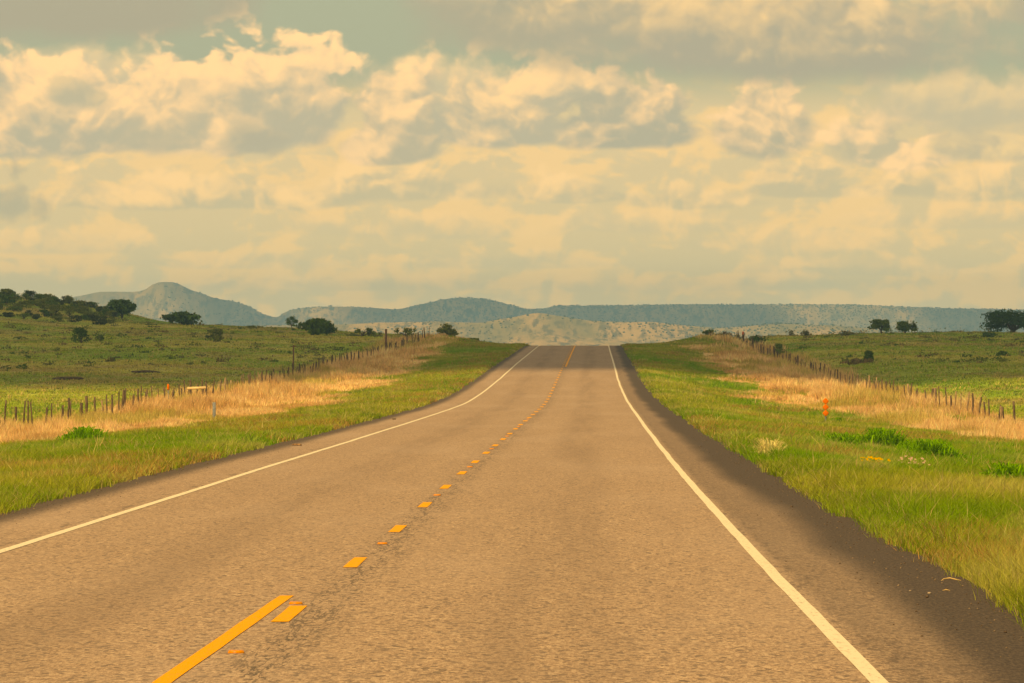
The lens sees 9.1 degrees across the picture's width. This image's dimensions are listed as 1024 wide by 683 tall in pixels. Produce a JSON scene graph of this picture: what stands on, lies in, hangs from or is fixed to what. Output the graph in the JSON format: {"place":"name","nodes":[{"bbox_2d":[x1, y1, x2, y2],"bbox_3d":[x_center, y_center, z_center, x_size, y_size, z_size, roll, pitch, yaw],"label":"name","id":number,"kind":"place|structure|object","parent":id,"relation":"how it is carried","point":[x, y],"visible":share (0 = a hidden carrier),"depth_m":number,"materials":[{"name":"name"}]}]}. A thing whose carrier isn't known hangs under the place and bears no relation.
{"place":"outdoors","nodes":[
{"label":"outdoors","id":0,"kind":"place"},
{"bbox_2d":[52,377,82,379],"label":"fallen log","id":1,"kind":"object","parent":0,"point":[64,378],"visible":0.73,"depth_m":489.17,"materials":[{"name":"wood"}]},
{"bbox_2d":[0,346,1023,682],"bbox_3d":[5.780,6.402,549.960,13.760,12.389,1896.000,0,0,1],"label":"road","id":2,"kind":"structure","parent":0,"point":[600,516],"depth_m":56.11,"materials":[{"name":"grey asphalt"}]},
{"bbox_2d":[228,650,244,652],"bbox_3d":[-1.698,1.909,39.418,0.104,0.018,0.100,0,0,1],"label":"road marker","id":3,"kind":"object","parent":2,"relation":"on","point":[236,651],"visible":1,"depth_m":39.38,"materials":[{"name":"orange plastic"}]},
{"bbox_2d":[289,601,302,603],"bbox_3d":[-1.607,1.944,47.617,0.104,0.018,0.100,0,0,1],"label":"road marker","id":4,"kind":"object","parent":2,"relation":"on","point":[296,602],"visible":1,"depth_m":47.58,"materials":[{"name":"orange plastic"}]},
{"bbox_2d":[0,297,1023,590],"bbox_3d":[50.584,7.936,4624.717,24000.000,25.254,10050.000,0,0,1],"label":"ground","id":5,"kind":"structure","parent":0,"point":[306,339],"depth_m":618.84,"materials":[{"name":"green plant"}]},
{"bbox_2d":[0,289,12,294],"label":"shrub","id":6,"kind":"object","parent":5,"relation":"on","point":[5,291],"visible":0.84,"depth_m":1040.59,"materials":[{"name":"green plant"}]},
{"bbox_2d":[0,312,14,316],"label":"shrub","id":7,"kind":"object","parent":5,"relation":"on","point":[5,314],"visible":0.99,"depth_m":895.47,"materials":[{"name":"green plant"}]},
{"bbox_2d":[1,295,14,303],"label":"shrub","id":8,"kind":"object","parent":5,"relation":"on","point":[6,298],"visible":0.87,"depth_m":977.23,"materials":[{"name":"green plant"}]},
{"bbox_2d":[6,306,22,311],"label":"shrub","id":9,"kind":"object","parent":5,"relation":"on","point":[16,308],"visible":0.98,"depth_m":931.84,"materials":[{"name":"green plant"}]},
{"bbox_2d":[11,293,22,300],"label":"shrub","id":10,"kind":"object","parent":5,"relation":"on","point":[17,295],"visible":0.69,"depth_m":1006.72,"materials":[{"name":"green plant"}]},
{"bbox_2d":[6,302,32,307],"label":"shrub","id":11,"kind":"object","parent":5,"relation":"on","point":[18,304],"visible":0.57,"depth_m":953.58,"materials":[{"name":"green plant"}]},
{"bbox_2d":[16,313,30,318],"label":"shrub","id":12,"kind":"object","parent":5,"relation":"on","point":[24,315],"visible":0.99,"depth_m":890.89,"materials":[{"name":"green plant"}]},
{"bbox_2d":[21,293,30,299],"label":"shrub","id":13,"kind":"object","parent":5,"relation":"on","point":[23,295],"visible":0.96,"depth_m":1020.18,"materials":[{"name":"green plant"}]},
{"bbox_2d":[19,301,33,305],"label":"shrub","id":14,"kind":"object","parent":5,"relation":"on","point":[27,303],"visible":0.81,"depth_m":976.66,"materials":[{"name":"green plant"}]},
{"bbox_2d":[24,290,36,297],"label":"shrub","id":15,"kind":"object","parent":5,"relation":"on","point":[33,293],"visible":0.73,"depth_m":1040.70,"materials":[{"name":"green plant"}]},
{"bbox_2d":[26,299,44,305],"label":"shrub","id":16,"kind":"object","parent":5,"relation":"on","point":[39,301],"visible":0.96,"depth_m":983.34,"materials":[{"name":"green plant"}]},
{"bbox_2d":[32,314,41,318],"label":"shrub","id":17,"kind":"object","parent":5,"relation":"on","point":[35,316],"visible":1,"depth_m":894.72,"materials":[{"name":"green plant"}]},
{"bbox_2d":[32,294,42,299],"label":"shrub","id":18,"kind":"object","parent":5,"relation":"on","point":[36,296],"visible":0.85,"depth_m":1032.46,"materials":[{"name":"green plant"}]},
{"bbox_2d":[38,303,48,308],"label":"shrub","id":19,"kind":"object","parent":5,"relation":"on","point":[42,306],"visible":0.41,"depth_m":973.90,"materials":[{"name":"green plant"}]},
{"bbox_2d":[39,309,50,316],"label":"shrub","id":20,"kind":"object","parent":5,"relation":"on","point":[45,312],"visible":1,"depth_m":911.63,"materials":[{"name":"green plant"}]},
{"bbox_2d":[42,293,56,299],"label":"shrub","id":21,"kind":"object","parent":5,"relation":"on","point":[47,295],"visible":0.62,"depth_m":1044.47,"materials":[{"name":"green plant"}]},
{"bbox_2d":[44,299,58,304],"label":"shrub","id":22,"kind":"object","parent":5,"relation":"on","point":[50,302],"visible":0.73,"depth_m":991.75,"materials":[{"name":"green plant"}]},
{"bbox_2d":[47,310,63,315],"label":"shrub","id":23,"kind":"object","parent":5,"relation":"on","point":[54,313],"visible":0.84,"depth_m":913.98,"materials":[{"name":"green plant"}]},
{"bbox_2d":[45,304,67,312],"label":"shrub","id":24,"kind":"object","parent":5,"relation":"on","point":[56,307],"visible":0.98,"depth_m":952.36,"materials":[{"name":"green plant"}]},
{"bbox_2d":[54,299,64,304],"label":"shrub","id":25,"kind":"object","parent":5,"relation":"on","point":[61,301],"visible":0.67,"depth_m":1006.58,"materials":[{"name":"green plant"}]},
{"bbox_2d":[51,315,70,321],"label":"shrub","id":26,"kind":"object","parent":5,"relation":"on","point":[57,318],"visible":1,"depth_m":891.28,"materials":[{"name":"green plant"}]},
{"bbox_2d":[63,295,74,303],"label":"shrub","id":27,"kind":"object","parent":5,"relation":"on","point":[68,298],"visible":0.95,"depth_m":1038.46,"materials":[{"name":"green plant"}]},
{"bbox_2d":[64,308,73,315],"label":"shrub","id":28,"kind":"object","parent":5,"relation":"on","point":[69,310],"visible":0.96,"depth_m":940.60,"materials":[{"name":"green plant"}]},
{"bbox_2d":[67,315,81,321],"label":"shrub","id":29,"kind":"object","parent":5,"relation":"on","point":[79,318],"visible":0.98,"depth_m":894.56,"materials":[{"name":"green plant"}]},
{"bbox_2d":[71,327,90,342],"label":"shrub","id":30,"kind":"object","parent":5,"relation":"on","point":[81,332],"visible":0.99,"depth_m":700.76,"materials":[{"name":"green plant"}]},
{"bbox_2d":[75,306,88,313],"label":"shrub","id":31,"kind":"object","parent":5,"relation":"on","point":[76,311],"visible":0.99,"depth_m":976.66,"materials":[{"name":"green plant"}]},
{"bbox_2d":[53,425,114,440],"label":"leafy weed","id":32,"kind":"object","parent":5,"relation":"on","point":[82,432],"visible":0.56,"depth_m":181.81,"materials":[{"name":"green plant"}]},
{"bbox_2d":[77,307,91,313],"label":"shrub","id":33,"kind":"object","parent":5,"relation":"on","point":[85,309],"visible":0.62,"depth_m":969.21,"materials":[{"name":"green plant"}]},
{"bbox_2d":[76,300,93,307],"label":"shrub","id":34,"kind":"object","parent":5,"relation":"on","point":[82,302],"visible":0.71,"depth_m":1027.29,"materials":[{"name":"green plant"}]},
{"bbox_2d":[81,314,90,320],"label":"shrub","id":35,"kind":"object","parent":5,"relation":"on","point":[85,317],"visible":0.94,"depth_m":909.26,"materials":[{"name":"green plant"}]},
{"bbox_2d":[76,315,101,319],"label":"shrub","id":36,"kind":"object","parent":5,"relation":"on","point":[93,316],"visible":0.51,"depth_m":930.84,"materials":[{"name":"green plant"}]},
{"bbox_2d":[94,334,103,340],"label":"shrub","id":37,"kind":"object","parent":5,"relation":"on","point":[100,336],"visible":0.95,"depth_m":724.10,"materials":[{"name":"green plant"}]},
{"bbox_2d":[91,318,107,324],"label":"shrub","id":38,"kind":"object","parent":5,"relation":"on","point":[101,322],"visible":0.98,"depth_m":891.42,"materials":[{"name":"green plant"}]},
{"bbox_2d":[106,315,114,323],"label":"shrub","id":39,"kind":"object","parent":5,"relation":"on","point":[112,317],"visible":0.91,"depth_m":902.39,"materials":[{"name":"green plant"}]},
{"bbox_2d":[104,310,118,316],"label":"shrub","id":40,"kind":"object","parent":5,"relation":"on","point":[108,312],"visible":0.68,"depth_m":991.97,"materials":[{"name":"green plant"}]},
{"bbox_2d":[103,298,136,318],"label":"oak tree","id":41,"kind":"object","parent":5,"relation":"on","point":[123,306],"visible":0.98,"depth_m":999.41,"materials":[{"name":"green plant"}]},
{"bbox_2d":[131,370,161,372],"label":"fallen log","id":42,"kind":"object","parent":5,"relation":"on","point":[144,371],"visible":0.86,"depth_m":532.44,"materials":[{"name":"wood"}]},
{"bbox_2d":[160,310,202,324],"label":"oak tree","id":43,"kind":"object","parent":5,"relation":"on","point":[184,318],"visible":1,"depth_m":984.40,"materials":[{"name":"green plant"}]},
{"bbox_2d":[187,386,205,394],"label":"timber rail","id":44,"kind":"object","parent":5,"relation":"on","point":[202,387],"visible":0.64,"depth_m":352.14,"materials":[{"name":"brown wood"}]},
{"bbox_2d":[213,402,215,416],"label":"marker post","id":45,"kind":"object","parent":5,"relation":"on","point":[214,409],"visible":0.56,"depth_m":262.22,"materials":[{"name":"metal"}]},
{"bbox_2d":[0,326,429,425],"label":"wire fence","id":46,"kind":"object","parent":5,"relation":"on","point":[124,398],"visible":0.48,"depth_m":329.16,"materials":[{"name":"brown wood"}]},
{"bbox_2d":[205,328,234,341],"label":"shrub","id":47,"kind":"object","parent":5,"relation":"on","point":[216,335],"visible":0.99,"depth_m":725.81,"materials":[{"name":"green plant"}]},
{"bbox_2d":[285,315,298,327],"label":"cedar tree","id":48,"kind":"object","parent":5,"relation":"on","point":[293,321],"visible":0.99,"depth_m":960.14,"materials":[{"name":"green plant"}]},
{"bbox_2d":[293,318,337,334],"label":"oak tree","id":49,"kind":"object","parent":5,"relation":"on","point":[314,326],"visible":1,"depth_m":799.33,"materials":[{"name":"green plant"}]},
{"bbox_2d":[346,328,375,336],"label":"shrub","id":50,"kind":"object","parent":5,"relation":"on","point":[369,331],"visible":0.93,"depth_m":800.17,"materials":[{"name":"green plant"}]},
{"bbox_2d":[385,329,398,348],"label":"corner post","id":51,"kind":"object","parent":5,"relation":"on","point":[386,338],"visible":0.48,"depth_m":655.08,"materials":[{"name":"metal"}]},
{"bbox_2d":[394,327,417,335],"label":"shrub","id":52,"kind":"object","parent":5,"relation":"on","point":[407,331],"visible":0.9,"depth_m":800.05,"materials":[{"name":"green plant"}]},
{"bbox_2d":[436,323,458,335],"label":"oak tree","id":53,"kind":"object","parent":5,"relation":"on","point":[448,330],"visible":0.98,"depth_m":721.65,"materials":[{"name":"green plant"}]},
{"bbox_2d":[0,334,1023,629],"bbox_3d":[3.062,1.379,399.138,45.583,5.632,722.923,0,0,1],"label":"verge grass","id":54,"kind":"structure","parent":5,"relation":"on","point":[958,518],"depth_m":128.17,"materials":[{"name":"green plant"}]},
{"bbox_2d":[0,332,1023,444],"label":"dry grass","id":55,"kind":"structure","parent":5,"relation":"on","point":[789,382],"depth_m":348.29,"materials":[{"name":"beige plant"}]},
{"bbox_2d":[0,296,1023,369],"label":"field scrub","id":56,"kind":"object","parent":5,"relation":"on","point":[113,359],"visible":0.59,"depth_m":678.43,"materials":[{"name":"green plant"}]},
{"bbox_2d":[702,329,722,335],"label":"shrub","id":57,"kind":"object","parent":5,"relation":"on","point":[708,331],"visible":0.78,"depth_m":714.64,"materials":[{"name":"green plant"}]},
{"bbox_2d":[720,330,731,336],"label":"shrub","id":58,"kind":"object","parent":5,"relation":"on","point":[724,332],"visible":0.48,"depth_m":714.77,"materials":[{"name":"green plant"}]},
{"bbox_2d":[748,335,768,342],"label":"shrub","id":59,"kind":"object","parent":5,"relation":"on","point":[756,338],"visible":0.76,"depth_m":724.37,"materials":[{"name":"green plant"}]},
{"bbox_2d":[747,436,792,457],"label":"pale grass tuft","id":60,"kind":"object","parent":5,"relation":"on","point":[771,444],"visible":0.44,"depth_m":121.57,"materials":[{"name":"beige plant"}]},
{"bbox_2d":[774,343,784,353],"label":"shrub","id":61,"kind":"object","parent":5,"relation":"on","point":[779,347],"visible":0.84,"depth_m":636.23,"materials":[{"name":"green plant"}]},
{"bbox_2d":[800,330,811,335],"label":"shrub","id":62,"kind":"object","parent":5,"relation":"on","point":[805,333],"visible":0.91,"depth_m":859.51,"materials":[{"name":"green plant"}]},
{"bbox_2d":[823,398,828,419],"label":"reflector post","id":63,"kind":"object","parent":5,"relation":"on","point":[825,407],"visible":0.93,"depth_m":254.67,"materials":[{"name":"metal"}]},
{"bbox_2d":[826,416,849,421],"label":"leafy weed","id":64,"kind":"object","parent":5,"relation":"on","point":[836,418],"visible":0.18,"depth_m":261.35,"materials":[{"name":"green plant"}]},
{"bbox_2d":[823,432,865,444],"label":"leafy weed","id":65,"kind":"object","parent":5,"relation":"on","point":[846,437],"visible":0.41,"depth_m":159.50,"materials":[{"name":"green plant"}]},
{"bbox_2d":[839,330,854,335],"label":"shrub","id":66,"kind":"object","parent":5,"relation":"on","point":[844,333],"visible":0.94,"depth_m":859.32,"materials":[{"name":"green plant"}]},
{"bbox_2d":[840,358,873,364],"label":"shrub","id":67,"kind":"object","parent":5,"relation":"on","point":[854,361],"visible":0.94,"depth_m":552.62,"materials":[{"name":"green plant"}]},
{"bbox_2d":[861,350,873,361],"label":"shrub","id":68,"kind":"object","parent":5,"relation":"on","point":[868,354],"visible":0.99,"depth_m":553.57,"materials":[{"name":"green plant"}]},
{"bbox_2d":[861,456,890,463],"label":"wildflower","id":69,"kind":"object","parent":5,"relation":"on","point":[875,458],"visible":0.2,"depth_m":117.26,"materials":[{"name":"yellow plant"}]},
{"bbox_2d":[734,332,1022,424],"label":"wire fence","id":70,"kind":"object","parent":5,"relation":"on","point":[1000,411],"visible":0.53,"depth_m":361.93,"materials":[{"name":"brown wood"}]},
{"bbox_2d":[867,319,890,332],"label":"oak tree","id":71,"kind":"object","parent":5,"relation":"on","point":[882,324],"visible":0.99,"depth_m":898.95,"materials":[{"name":"green plant"}]},
{"bbox_2d":[854,427,911,447],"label":"leafy weed","id":72,"kind":"object","parent":5,"relation":"on","point":[881,435],"visible":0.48,"depth_m":164.86,"materials":[{"name":"green plant"}]},
{"bbox_2d":[895,320,916,332],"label":"oak tree","id":73,"kind":"object","parent":5,"relation":"on","point":[904,326],"visible":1,"depth_m":899.06,"materials":[{"name":"green plant"}]},
{"bbox_2d":[898,455,929,467],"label":"wildflower","id":74,"kind":"object","parent":5,"relation":"on","point":[911,458],"visible":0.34,"depth_m":121.30,"materials":[{"name":"white plant"}]},
{"bbox_2d":[894,438,978,458],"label":"leafy weed","id":75,"kind":"object","parent":5,"relation":"on","point":[935,447],"visible":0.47,"depth_m":151.31,"materials":[{"name":"green plant"}]},
{"bbox_2d":[980,331,997,336],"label":"shrub","id":76,"kind":"object","parent":5,"relation":"on","point":[986,334],"visible":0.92,"depth_m":819.05,"materials":[{"name":"green plant"}]},
{"bbox_2d":[975,461,1023,478],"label":"leafy weed","id":77,"kind":"object","parent":5,"relation":"on","point":[1010,469],"visible":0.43,"depth_m":107.78,"materials":[{"name":"green plant"}]},
{"bbox_2d":[977,308,1023,332],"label":"oak tree","id":78,"kind":"object","parent":5,"relation":"on","point":[998,319],"visible":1,"depth_m":928.10,"materials":[{"name":"green plant"}]},
{"bbox_2d":[996,351,1010,355],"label":"shrub","id":79,"kind":"object","parent":5,"relation":"on","point":[1003,353],"visible":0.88,"depth_m":586.31,"materials":[{"name":"green plant"}]},
{"bbox_2d":[0,0,1023,316],"label":"sky","id":80,"kind":"structure","parent":0,"point":[275,158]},
{"bbox_2d":[7,429,1022,656],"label":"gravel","id":81,"kind":"structure","parent":0,"point":[926,596],"depth_m":61.85,"materials":[{"name":"gravel"}]},
{"bbox_2d":[73,282,1023,332],"bbox_3d":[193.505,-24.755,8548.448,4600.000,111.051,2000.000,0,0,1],"label":"mountains","id":82,"kind":"structure","parent":0,"point":[160,293],"depth_m":8558.01,"materials":[{"name":"grey stone"}]},
{"bbox_2d":[99,282,1023,331],"bbox_3d":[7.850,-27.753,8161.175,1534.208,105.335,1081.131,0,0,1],"label":"mountain woods","id":83,"kind":"object","parent":82,"relation":"on","point":[579,306],"visible":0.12,"depth_m":8573.48,"materials":[{"name":"green plant"}]},
{"bbox_2d":[257,313,907,345],"bbox_3d":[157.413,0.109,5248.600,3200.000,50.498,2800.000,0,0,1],"label":"foothills","id":84,"kind":"structure","parent":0,"point":[537,329],"depth_m":5470.54,"materials":[{"name":"beige plant"}]},
{"bbox_2d":[247,314,909,342],"bbox_3d":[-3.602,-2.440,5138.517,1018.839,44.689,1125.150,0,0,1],"label":"foothill woods","id":85,"kind":"object","parent":84,"relation":"on","point":[776,323],"visible":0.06,"depth_m":5513.54,"materials":[{"name":"green plant"}]}
]}

